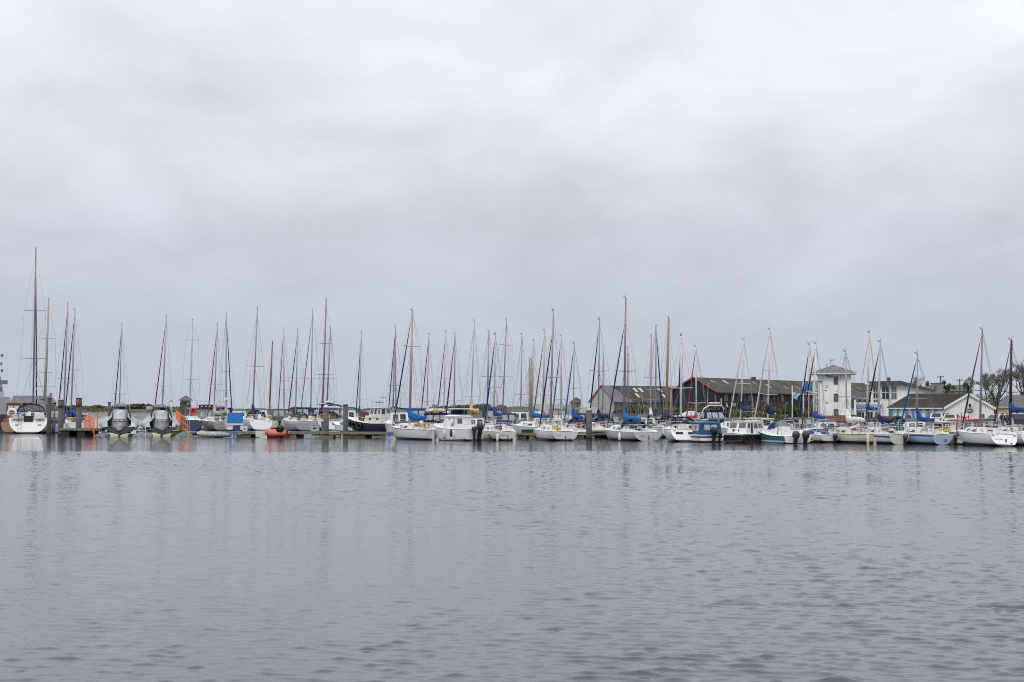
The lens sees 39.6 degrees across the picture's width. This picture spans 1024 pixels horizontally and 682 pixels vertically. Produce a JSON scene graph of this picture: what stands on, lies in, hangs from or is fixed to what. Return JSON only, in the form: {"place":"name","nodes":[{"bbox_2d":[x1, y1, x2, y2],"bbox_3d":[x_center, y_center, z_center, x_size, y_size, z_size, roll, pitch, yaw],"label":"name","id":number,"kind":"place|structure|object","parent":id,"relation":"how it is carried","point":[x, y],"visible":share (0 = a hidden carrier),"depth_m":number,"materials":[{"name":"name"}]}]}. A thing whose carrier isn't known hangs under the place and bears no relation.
{"place":"outdoors","nodes":[
{"label":"outdoors","id":0,"kind":"place"},
{"bbox_2d":[66,405,179,411],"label":"shore","id":1,"kind":"structure","parent":0,"point":[105,408],"depth_m":996.61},
{"bbox_2d":[0,408,1023,681],"bbox_3d":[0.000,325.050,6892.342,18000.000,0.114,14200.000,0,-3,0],"label":"water","id":2,"kind":"structure","parent":0,"point":[234,558],"depth_m":26.04,"materials":[{"name":"grey liquid"}]},
{"bbox_2d":[0,354,9,428],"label":"patrol ship","id":3,"kind":"object","parent":2,"relation":"on","point":[4,400],"visible":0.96,"depth_m":185.61,"materials":[{"name":"paint"}]},
{"bbox_2d":[1,403,21,432],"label":"varnished launch","id":4,"kind":"object","parent":2,"relation":"on","point":[6,426],"visible":0.3,"depth_m":156.44,"materials":[{"name":"paint"}]},
{"bbox_2d":[9,248,51,433],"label":"sailing boat","id":5,"kind":"object","parent":2,"relation":"on","point":[31,420],"visible":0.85,"depth_m":156.58,"materials":[{"name":"paint"}]},
{"bbox_2d":[34,298,57,410],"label":"sailing boat","id":6,"kind":"object","parent":2,"relation":"on","point":[45,372],"visible":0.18,"depth_m":177.90,"materials":[{"name":"paint"}]},
{"bbox_2d":[47,398,51,433],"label":"mooring pile","id":7,"kind":"object","parent":2,"relation":"in","point":[49,403],"visible":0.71,"depth_m":149.63,"materials":[{"name":"paint"}]},
{"bbox_2d":[45,409,69,432],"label":"cruiser","id":8,"kind":"object","parent":2,"relation":"on","point":[54,416],"visible":0.41,"depth_m":158.02,"materials":[{"name":"paint"}]},
{"bbox_2d":[57,399,63,434],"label":"mooring pile","id":9,"kind":"object","parent":2,"relation":"in","point":[60,413],"visible":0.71,"depth_m":142.58,"materials":[{"name":"paint"}]},
{"bbox_2d":[52,303,75,414],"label":"sailing boat","id":10,"kind":"object","parent":2,"relation":"on","point":[66,331],"visible":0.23,"depth_m":186.09,"materials":[{"name":"paint"}]},
{"bbox_2d":[60,308,89,427],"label":"sailing boat","id":11,"kind":"object","parent":2,"relation":"on","point":[70,417],"visible":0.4,"depth_m":173.81,"materials":[{"name":"paint"}]},
{"bbox_2d":[75,398,81,435],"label":"mooring pile","id":12,"kind":"object","parent":2,"relation":"in","point":[78,412],"visible":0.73,"depth_m":140.09,"materials":[{"name":"paint"}]},
{"bbox_2d":[58,428,104,435],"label":"pontoon","id":13,"kind":"object","parent":2,"relation":"on","point":[70,432],"visible":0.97,"depth_m":139.21,"materials":[{"name":"paint"}]},
{"bbox_2d":[107,323,134,426],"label":"sailing boat","id":14,"kind":"object","parent":2,"relation":"on","point":[120,343],"visible":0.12,"depth_m":188.06,"materials":[{"name":"paint"}]},
{"bbox_2d":[94,431,197,435],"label":"floating dock","id":15,"kind":"object","parent":2,"relation":"on","point":[108,433],"visible":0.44,"depth_m":139.09,"materials":[{"name":"paint"}]},
{"bbox_2d":[99,399,139,433],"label":"covered rescue boat","id":16,"kind":"object","parent":15,"relation":"on","point":[119,417],"visible":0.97,"depth_m":141.52,"materials":[{"name":"paint"}]},
{"bbox_2d":[141,400,179,434],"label":"covered rescue boat","id":17,"kind":"object","parent":15,"relation":"on","point":[160,417],"visible":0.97,"depth_m":141.56,"materials":[{"name":"paint"}]},
{"bbox_2d":[176,410,189,435],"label":"safety railing","id":18,"kind":"object","parent":15,"relation":"on","point":[177,416],"visible":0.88,"depth_m":142.14,"materials":[{"name":"orange metal"}]},
{"bbox_2d":[149,315,175,426],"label":"sailing boat","id":19,"kind":"object","parent":2,"relation":"on","point":[173,423],"visible":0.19,"depth_m":188.00,"materials":[{"name":"paint"}]},
{"bbox_2d":[179,319,202,430],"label":"sailing boat","id":20,"kind":"object","parent":2,"relation":"on","point":[196,422],"visible":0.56,"depth_m":174.14,"materials":[{"name":"paint"}]},
{"bbox_2d":[197,431,228,436],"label":"grey inflatable","id":21,"kind":"object","parent":2,"relation":"on","point":[211,434],"visible":1,"depth_m":133.14,"materials":[{"name":"rubber"}]},
{"bbox_2d":[202,323,225,430],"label":"sailing boat","id":22,"kind":"object","parent":2,"relation":"on","point":[214,422],"visible":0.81,"depth_m":176.40,"materials":[{"name":"paint"}]},
{"bbox_2d":[215,315,234,417],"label":"sailing boat","id":23,"kind":"object","parent":2,"relation":"on","point":[224,413],"visible":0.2,"depth_m":191.97,"materials":[{"name":"paint"}]},
{"bbox_2d":[224,398,243,430],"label":"tarpaulin boat","id":24,"kind":"object","parent":2,"relation":"on","point":[233,419],"visible":0.81,"depth_m":170.84,"materials":[{"name":"paint"}]},
{"bbox_2d":[241,306,271,429],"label":"sailing boat","id":25,"kind":"object","parent":2,"relation":"on","point":[254,419],"visible":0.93,"depth_m":177.66,"materials":[{"name":"paint"}]},
{"bbox_2d":[261,340,277,414],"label":"sailing boat","id":26,"kind":"object","parent":2,"relation":"on","point":[270,381],"visible":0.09,"depth_m":211.88,"materials":[{"name":"paint"}]},
{"bbox_2d":[266,403,286,428],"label":"cruiser","id":27,"kind":"object","parent":2,"relation":"on","point":[277,415],"visible":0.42,"depth_m":189.89,"materials":[{"name":"paint"}]},
{"bbox_2d":[265,425,289,437],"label":"orange inflatable","id":28,"kind":"object","parent":2,"relation":"on","point":[278,432],"visible":0.91,"depth_m":132.21,"materials":[{"name":"rubber"}]},
{"bbox_2d":[275,329,292,416],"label":"sailing boat","id":29,"kind":"object","parent":2,"relation":"on","point":[284,395],"visible":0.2,"depth_m":205.94,"materials":[{"name":"paint"}]},
{"bbox_2d":[190,431,392,437],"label":"pontoon","id":30,"kind":"object","parent":2,"relation":"on","point":[301,434],"visible":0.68,"depth_m":132.77,"materials":[{"name":"paint"}]},
{"bbox_2d":[283,330,315,430],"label":"sailing boat","id":31,"kind":"object","parent":2,"relation":"on","point":[298,421],"visible":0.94,"depth_m":174.29,"materials":[{"name":"paint"}]},
{"bbox_2d":[301,308,321,409],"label":"sailing boat","id":32,"kind":"object","parent":2,"relation":"on","point":[311,364],"visible":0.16,"depth_m":203.18,"materials":[{"name":"paint"}]},
{"bbox_2d":[308,299,342,429],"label":"sailing boat","id":33,"kind":"object","parent":2,"relation":"on","point":[317,419],"visible":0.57,"depth_m":181.92,"materials":[{"name":"paint"}]},
{"bbox_2d":[323,405,328,434],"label":"mooring pile","id":34,"kind":"object","parent":2,"relation":"in","point":[325,418],"visible":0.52,"depth_m":136.59,"materials":[{"name":"paint"}]},
{"bbox_2d":[316,328,342,429],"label":"sailing boat","id":35,"kind":"object","parent":2,"relation":"on","point":[331,425],"visible":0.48,"depth_m":179.20,"materials":[{"name":"paint"}]},
{"bbox_2d":[343,404,347,434],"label":"mooring pile","id":36,"kind":"object","parent":2,"relation":"in","point":[345,417],"visible":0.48,"depth_m":141.60,"materials":[{"name":"paint"}]},
{"bbox_2d":[352,331,367,417],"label":"sailing boat","id":37,"kind":"object","parent":2,"relation":"on","point":[359,383],"visible":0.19,"depth_m":196.98,"materials":[{"name":"paint"}]},
{"bbox_2d":[348,397,390,431],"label":"fishing boat","id":38,"kind":"object","parent":2,"relation":"on","point":[374,419],"visible":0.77,"depth_m":158.65,"materials":[{"name":"paint"}]},
{"bbox_2d":[386,324,405,409],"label":"sailing boat","id":39,"kind":"object","parent":2,"relation":"on","point":[395,385],"visible":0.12,"depth_m":190.06,"materials":[{"name":"paint"}]},
{"bbox_2d":[384,410,413,431],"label":"cruiser","id":40,"kind":"object","parent":2,"relation":"on","point":[400,416],"visible":0.5,"depth_m":153.91,"materials":[{"name":"paint"}]},
{"bbox_2d":[391,307,436,439],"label":"sailing boat","id":41,"kind":"object","parent":2,"relation":"on","point":[416,431],"visible":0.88,"depth_m":125.83,"materials":[{"name":"paint"}]},
{"bbox_2d":[419,333,435,412],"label":"sailing boat","id":42,"kind":"object","parent":2,"relation":"on","point":[427,377],"visible":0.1,"depth_m":178.06,"materials":[{"name":"paint"}]},
{"bbox_2d":[419,409,447,427],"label":"canvas cruiser","id":43,"kind":"object","parent":2,"relation":"on","point":[436,414],"visible":0.3,"depth_m":148.96,"materials":[{"name":"paint"}]},
{"bbox_2d":[434,331,453,408],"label":"sailing boat","id":44,"kind":"object","parent":2,"relation":"on","point":[444,346],"visible":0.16,"depth_m":186.06,"materials":[{"name":"paint"}]},
{"bbox_2d":[445,333,464,414],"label":"sailing boat","id":45,"kind":"object","parent":2,"relation":"on","point":[454,403],"visible":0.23,"depth_m":150.02,"materials":[{"name":"paint"}]},
{"bbox_2d":[434,415,483,440],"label":"pilothouse boat","id":46,"kind":"object","parent":2,"relation":"on","point":[462,427],"visible":0.85,"depth_m":120.26,"materials":[{"name":"paint"}]},
{"bbox_2d":[461,321,489,423],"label":"sailing boat","id":47,"kind":"object","parent":2,"relation":"on","point":[473,410],"visible":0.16,"depth_m":149.89,"materials":[{"name":"paint"}]},
{"bbox_2d":[469,405,490,426],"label":"cruiser","id":48,"kind":"object","parent":2,"relation":"on","point":[475,419],"visible":0.08,"depth_m":137.67,"materials":[{"name":"paint"}]},
{"bbox_2d":[477,330,499,422],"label":"sailing boat","id":49,"kind":"object","parent":2,"relation":"on","point":[488,376],"visible":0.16,"depth_m":157.92,"materials":[{"name":"paint"}]},
{"bbox_2d":[482,331,515,440],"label":"sailing boat","id":50,"kind":"object","parent":2,"relation":"on","point":[505,433],"visible":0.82,"depth_m":122.41,"materials":[{"name":"paint"}]},
{"bbox_2d":[490,413,517,425],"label":"cruiser","id":51,"kind":"object","parent":2,"relation":"on","point":[507,416],"visible":0.48,"depth_m":148.07,"materials":[{"name":"paint"}]},
{"bbox_2d":[488,320,522,428],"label":"sailing boat","id":52,"kind":"object","parent":2,"relation":"on","point":[506,331],"visible":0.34,"depth_m":151.88,"materials":[{"name":"paint"}]},
{"bbox_2d":[511,403,529,422],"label":"cruiser","id":53,"kind":"object","parent":2,"relation":"on","point":[520,415],"visible":0.12,"depth_m":158.10,"materials":[{"name":"paint"}]},
{"bbox_2d":[513,333,528,408],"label":"sailing boat","id":54,"kind":"object","parent":2,"relation":"on","point":[520,398],"visible":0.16,"depth_m":165.90,"materials":[{"name":"paint"}]},
{"bbox_2d":[510,356,562,435],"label":"sailing boat","id":55,"kind":"object","parent":2,"relation":"on","point":[526,424],"visible":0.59,"depth_m":135.45,"materials":[{"name":"paint"}]},
{"bbox_2d":[532,329,564,424],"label":"sailing boat","id":56,"kind":"object","parent":2,"relation":"on","point":[544,341],"visible":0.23,"depth_m":146.98,"materials":[{"name":"paint"}]},
{"bbox_2d":[534,307,577,440],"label":"sailing boat","id":57,"kind":"object","parent":2,"relation":"on","point":[550,432],"visible":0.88,"depth_m":122.54,"materials":[{"name":"paint"}]},
{"bbox_2d":[549,334,570,423],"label":"sailing boat","id":58,"kind":"object","parent":2,"relation":"on","point":[561,399],"visible":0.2,"depth_m":151.87,"materials":[{"name":"paint"}]},
{"bbox_2d":[560,340,595,434],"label":"sailing boat","id":59,"kind":"object","parent":2,"relation":"on","point":[579,420],"visible":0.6,"depth_m":135.98,"materials":[{"name":"paint"}]},
{"bbox_2d":[586,407,591,438],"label":"mooring pile","id":60,"kind":"object","parent":2,"relation":"in","point":[588,423],"visible":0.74,"depth_m":127.08,"materials":[{"name":"paint"}]},
{"bbox_2d":[584,316,621,437],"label":"sailing boat","id":61,"kind":"object","parent":2,"relation":"on","point":[599,420],"visible":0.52,"depth_m":135.56,"materials":[{"name":"paint"}]},
{"bbox_2d":[619,347,636,416],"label":"sailing boat","id":62,"kind":"object","parent":2,"relation":"on","point":[628,383],"visible":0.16,"depth_m":149.86,"materials":[{"name":"paint"}]},
{"bbox_2d":[605,298,661,440],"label":"sailing boat","id":63,"kind":"object","parent":2,"relation":"on","point":[632,428],"visible":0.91,"depth_m":122.31,"materials":[{"name":"paint"}]},
{"bbox_2d":[637,406,657,428],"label":"cruiser","id":64,"kind":"object","parent":2,"relation":"on","point":[646,420],"visible":0.18,"depth_m":137.89,"materials":[{"name":"paint"}]},
{"bbox_2d":[641,333,660,415],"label":"sailing boat","id":65,"kind":"object","parent":2,"relation":"on","point":[650,377],"visible":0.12,"depth_m":145.92,"materials":[{"name":"paint"}]},
{"bbox_2d":[644,325,664,423],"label":"sailing boat","id":66,"kind":"object","parent":2,"relation":"on","point":[660,389],"visible":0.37,"depth_m":141.01,"materials":[{"name":"paint"}]},
{"bbox_2d":[651,316,676,437],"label":"sailing boat","id":67,"kind":"object","parent":2,"relation":"on","point":[661,421],"visible":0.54,"depth_m":135.33,"materials":[{"name":"paint"}]},
{"bbox_2d":[664,332,695,441],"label":"sailing boat","id":68,"kind":"object","parent":2,"relation":"on","point":[675,431],"visible":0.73,"depth_m":118.67,"materials":[{"name":"paint"}]},
{"bbox_2d":[686,347,709,420],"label":"sailing boat","id":69,"kind":"object","parent":2,"relation":"on","point":[696,403],"visible":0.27,"depth_m":130.94,"materials":[{"name":"paint"}]},
{"bbox_2d":[676,398,725,421],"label":"sports cruiser","id":70,"kind":"object","parent":2,"relation":"on","point":[715,415],"visible":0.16,"depth_m":137.62,"materials":[{"name":"paint"}]},
{"bbox_2d":[682,421,723,442],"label":"canopy speedboat","id":71,"kind":"object","parent":2,"relation":"on","point":[706,431],"visible":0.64,"depth_m":114.45,"materials":[{"name":"paint"}]},
{"bbox_2d":[718,417,740,432],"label":"cruiser","id":72,"kind":"object","parent":2,"relation":"on","point":[724,426],"visible":0.23,"depth_m":132.73,"materials":[{"name":"paint"}]},
{"bbox_2d":[729,339,755,419],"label":"sailing boat","id":73,"kind":"object","parent":2,"relation":"on","point":[743,409],"visible":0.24,"depth_m":134.90,"materials":[{"name":"paint"}]},
{"bbox_2d":[722,398,771,442],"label":"fishing cruiser","id":74,"kind":"object","parent":2,"relation":"on","point":[746,431],"visible":0.69,"depth_m":114.48,"materials":[{"name":"paint"}]},
{"bbox_2d":[754,329,795,428],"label":"sailing boat","id":75,"kind":"object","parent":2,"relation":"on","point":[770,410],"visible":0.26,"depth_m":130.92,"materials":[{"name":"paint"}]},
{"bbox_2d":[759,406,810,443],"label":"sport fishing boat","id":76,"kind":"object","parent":2,"relation":"on","point":[779,432],"visible":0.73,"depth_m":112.33,"materials":[{"name":"paint"}]},
{"bbox_2d":[788,416,814,429],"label":"cruiser","id":77,"kind":"object","parent":2,"relation":"on","point":[809,422],"visible":0.16,"depth_m":131.06,"materials":[{"name":"paint"}]},
{"bbox_2d":[798,341,820,423],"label":"sailing boat","id":78,"kind":"object","parent":2,"relation":"on","point":[809,353],"visible":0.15,"depth_m":140.99,"materials":[{"name":"paint"}]},
{"bbox_2d":[799,341,838,442],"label":"sailing boat","id":79,"kind":"object","parent":2,"relation":"on","point":[819,437],"visible":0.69,"depth_m":115.48,"materials":[{"name":"paint"}]},
{"bbox_2d":[811,419,843,430],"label":"cruiser","id":80,"kind":"object","parent":2,"relation":"on","point":[818,424],"visible":0.32,"depth_m":129.81,"materials":[{"name":"paint"}]},
{"bbox_2d":[826,347,880,443],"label":"sailing boat","id":81,"kind":"object","parent":2,"relation":"on","point":[848,434],"visible":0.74,"depth_m":112.58,"materials":[{"name":"paint"}]},
{"bbox_2d":[852,329,891,428],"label":"sailing boat","id":82,"kind":"object","parent":2,"relation":"on","point":[867,391],"visible":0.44,"depth_m":125.86,"materials":[{"name":"paint"}]},
{"bbox_2d":[861,338,908,443],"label":"sailing boat","id":83,"kind":"object","parent":2,"relation":"on","point":[891,435],"visible":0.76,"depth_m":110.71,"materials":[{"name":"paint"}]},
{"bbox_2d":[898,418,924,427],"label":"cruiser","id":84,"kind":"object","parent":2,"relation":"on","point":[912,422],"visible":0.14,"depth_m":123.86,"materials":[{"name":"paint"}]},
{"bbox_2d":[897,350,952,444],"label":"sailing boat","id":85,"kind":"object","parent":2,"relation":"on","point":[924,435],"visible":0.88,"depth_m":109.03,"materials":[{"name":"paint"}]},
{"bbox_2d":[920,421,958,435],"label":"cabin cruiser","id":86,"kind":"object","parent":2,"relation":"on","point":[948,423],"visible":0.21,"depth_m":113.92,"materials":[{"name":"paint"}]},
{"bbox_2d":[946,413,986,431],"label":"pink cabin boat","id":87,"kind":"object","parent":2,"relation":"on","point":[972,421],"visible":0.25,"depth_m":121.29,"materials":[{"name":"paint"}]},
{"bbox_2d":[958,325,1016,446],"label":"sailing boat","id":88,"kind":"object","parent":2,"relation":"on","point":[983,436],"visible":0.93,"depth_m":104.56,"materials":[{"name":"paint"}]},
{"bbox_2d":[990,336,1023,445],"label":"sailing boat","id":89,"kind":"object","parent":2,"relation":"on","point":[1019,431],"visible":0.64,"depth_m":107.75,"materials":[{"name":"paint"}]},
{"bbox_2d":[0,0,1023,407],"label":"sky","id":90,"kind":"structure","parent":0,"point":[827,173],"materials":[{"name":"grey"}]},
{"label":"ground","id":91,"kind":"structure","parent":0,"visible":0},
{"bbox_2d":[588,385,674,413],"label":"gabled shed","id":92,"kind":"structure","parent":91,"relation":"on","point":[632,390],"depth_m":280.40,"materials":[{"name":"paint"}]},
{"bbox_2d":[730,407,765,420],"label":"bush","id":93,"kind":"object","parent":91,"relation":"on","point":[743,414],"visible":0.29,"depth_m":201.34,"materials":[{"name":"green plant"}]},
{"bbox_2d":[742,400,788,412],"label":"bush","id":94,"kind":"object","parent":91,"relation":"on","point":[762,405],"visible":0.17,"depth_m":204.68,"materials":[{"name":"green plant"}]},
{"bbox_2d":[671,377,870,417],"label":"warehouse","id":95,"kind":"structure","parent":91,"relation":"on","point":[720,390],"depth_m":270.03,"materials":[{"name":"paint"}]},
{"bbox_2d":[753,411,790,423],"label":"bush","id":96,"kind":"object","parent":91,"relation":"on","point":[779,416],"visible":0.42,"depth_m":197.36,"materials":[{"name":"green plant"}]},
{"bbox_2d":[775,403,806,416],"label":"bush","id":97,"kind":"object","parent":91,"relation":"on","point":[795,411],"visible":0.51,"depth_m":199.34,"materials":[{"name":"green plant"}]},
{"bbox_2d":[812,359,856,415],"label":"harbour tower","id":98,"kind":"structure","parent":91,"relation":"on","point":[830,378],"depth_m":204.34,"materials":[{"name":"paint"}]},
{"bbox_2d":[812,381,822,419],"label":"glass stair bay","id":99,"kind":"object","parent":98,"relation":"attached to","point":[820,408],"visible":0.6,"depth_m":204.37,"materials":[{"name":"paint"}]},
{"bbox_2d":[870,415,905,425],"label":"barrel hut","id":100,"kind":"object","parent":91,"relation":"on","point":[897,417],"visible":0.41,"depth_m":159.86,"materials":[{"name":"paint"}]},
{"bbox_2d":[851,381,935,419],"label":"marina building","id":101,"kind":"structure","parent":91,"relation":"on","point":[898,390],"depth_m":212.52,"materials":[{"name":"paint"}]},
{"bbox_2d":[886,393,995,418],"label":"clubhouse","id":102,"kind":"structure","parent":91,"relation":"on","point":[952,403],"depth_m":184.31,"materials":[{"name":"grey tile"}]},
{"bbox_2d":[974,367,1016,413],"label":"bare tree","id":103,"kind":"object","parent":91,"relation":"on","point":[999,377],"visible":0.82,"depth_m":213.32,"materials":[{"name":"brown plant"}]},
{"bbox_2d":[996,395,1023,413],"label":"yellow cottage","id":104,"kind":"structure","parent":91,"relation":"on","point":[1018,400],"depth_m":199.78,"materials":[{"name":"paint"}]},
{"bbox_2d":[996,360,1023,394],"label":"bare tree","id":105,"kind":"object","parent":91,"relation":"on","point":[1021,370],"visible":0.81,"depth_m":220.35,"materials":[{"name":"brown plant"}]},
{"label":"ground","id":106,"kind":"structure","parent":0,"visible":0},
{"bbox_2d":[10,393,56,408],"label":"waterside house","id":107,"kind":"structure","parent":106,"relation":"on","point":[24,399],"depth_m":286.92,"materials":[{"name":"paint"}]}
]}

